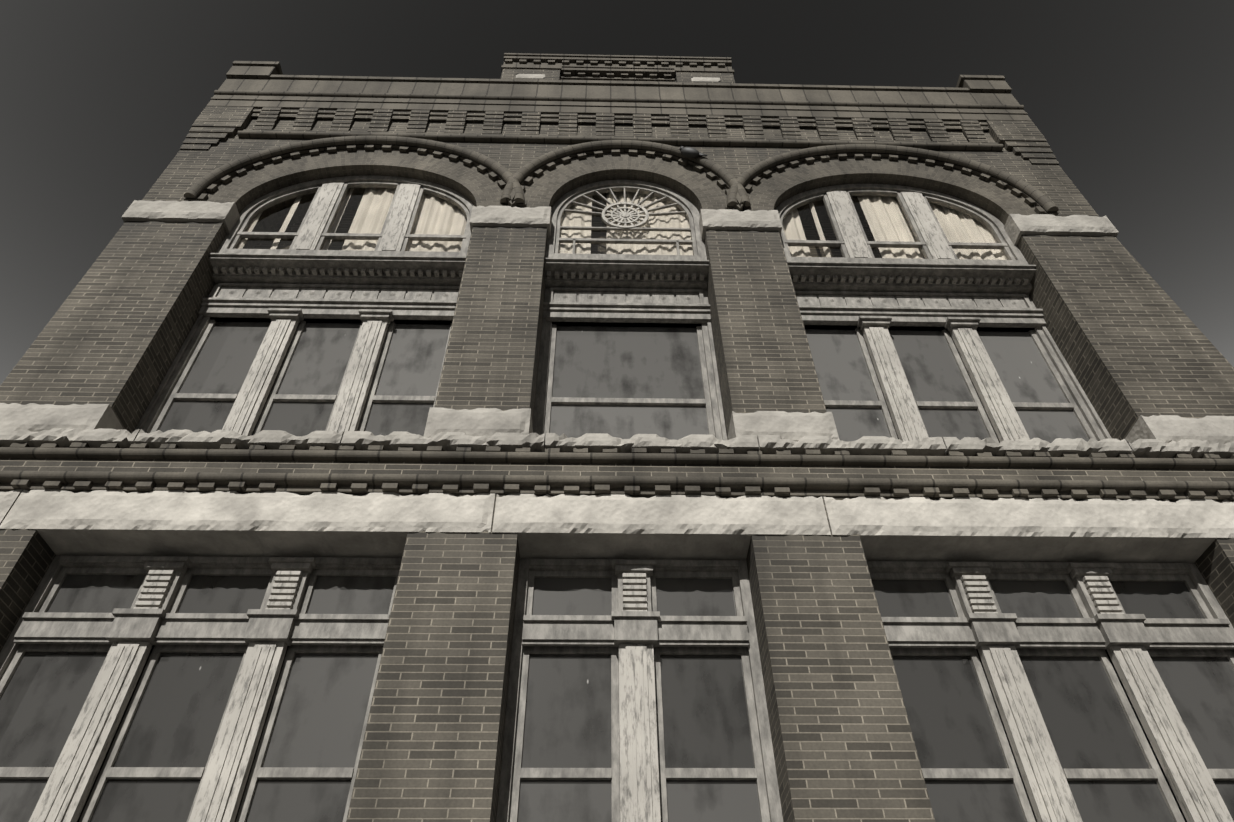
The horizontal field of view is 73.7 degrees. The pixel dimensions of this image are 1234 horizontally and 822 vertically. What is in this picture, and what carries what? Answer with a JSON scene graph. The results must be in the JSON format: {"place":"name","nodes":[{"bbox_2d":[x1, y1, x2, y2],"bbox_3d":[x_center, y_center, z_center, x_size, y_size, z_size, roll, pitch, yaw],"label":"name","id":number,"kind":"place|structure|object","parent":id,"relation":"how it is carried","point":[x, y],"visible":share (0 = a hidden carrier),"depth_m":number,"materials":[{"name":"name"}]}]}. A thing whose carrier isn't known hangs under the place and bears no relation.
{"place":"outdoors","nodes":[
{"label":"outdoors","id":0,"kind":"place"},
{"bbox_2d":[0,0,1233,384],"label":"sky","id":1,"kind":"structure","parent":0,"point":[1133,100],"materials":[{"name":"grey"}]},
{"bbox_2d":[252,211,999,442],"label":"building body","id":2,"kind":"structure","parent":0,"point":[603,236],"depth_m":9.83,"materials":[{"name":"brick"}]},
{"bbox_2d":[679,146,706,157],"bbox_3d":[0.905,-3.104,9.858,0.347,0.204,0.120,1,-45,-1],"label":"pigeon","id":3,"kind":"object","parent":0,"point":[689,152],"visible":0.98,"depth_m":9.80,"materials":[{"name":"grey"}]},
{"label":"ground","id":4,"kind":"structure","parent":0,"visible":0},
{"bbox_2d":[0,69,1233,821],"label":"brick wall","id":5,"kind":"structure","parent":4,"relation":"on","point":[1130,339],"depth_m":7.12,"materials":[{"name":"brick"}]},
{"bbox_2d":[0,575,1233,821],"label":"window glass","id":6,"kind":"object","parent":5,"relation":"attached to","point":[320,719],"visible":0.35,"depth_m":5.46,"materials":[{"name":"grey glass"}]},
{"bbox_2d":[0,53,1233,501],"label":"facade terracotta mouldings","id":7,"kind":"object","parent":5,"relation":"attached to","point":[616,85],"visible":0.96,"depth_m":9.76,"materials":[{"name":"stone"}]},
{"bbox_2d":[0,489,1233,562],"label":"stone ledge","id":8,"kind":"object","parent":5,"relation":"attached to","point":[314,524],"visible":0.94,"depth_m":6.13,"materials":[{"name":"grey stone"}]},
{"bbox_2d":[0,74,1233,458],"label":"stone blocks","id":9,"kind":"structure","parent":5,"relation":"attached to","point":[506,430],"depth_m":6.63,"materials":[{"name":"grey stone"}]},
{"bbox_2d":[0,175,1233,821],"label":"window frames","id":10,"kind":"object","parent":5,"relation":"attached to","point":[568,301],"depth_m":6.23,"materials":[{"name":"grey wood"}]},
{"bbox_2d":[206,149,1036,248],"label":"arches","id":11,"kind":"structure","parent":5,"relation":"attached to","point":[552,187],"depth_m":9.77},
{"bbox_2d":[235,185,1007,259],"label":"arched windows","id":12,"kind":"structure","parent":5,"relation":"attached to","point":[670,217],"depth_m":9.32,"materials":[{"name":"beige glass"}]},
{"bbox_2d":[237,188,1006,259],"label":"curtains","id":13,"kind":"object","parent":5,"relation":"attached to","point":[885,253],"visible":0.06,"depth_m":9.45,"materials":[{"name":"fabric"}]},
{"bbox_2d":[159,322,1088,442],"bbox_3d":[0.106,-0.177,7.796,8.380,2.013,0.001,1,-45,-1],"label":"window glass","id":14,"kind":"object","parent":5,"relation":"attached to","point":[624,362],"visible":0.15,"depth_m":7.93,"materials":[{"name":"grey glass"}]},
{"bbox_2d":[29,183,1233,821],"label":"window trim","id":15,"kind":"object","parent":5,"relation":"attached to","point":[223,783],"visible":0.92,"depth_m":5.56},
{"bbox_2d":[77,218,1186,821],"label":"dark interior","id":16,"kind":"object","parent":5,"relation":"attached to","point":[619,764],"depth_m":5.53,"materials":[{"name":"black"}]}
]}

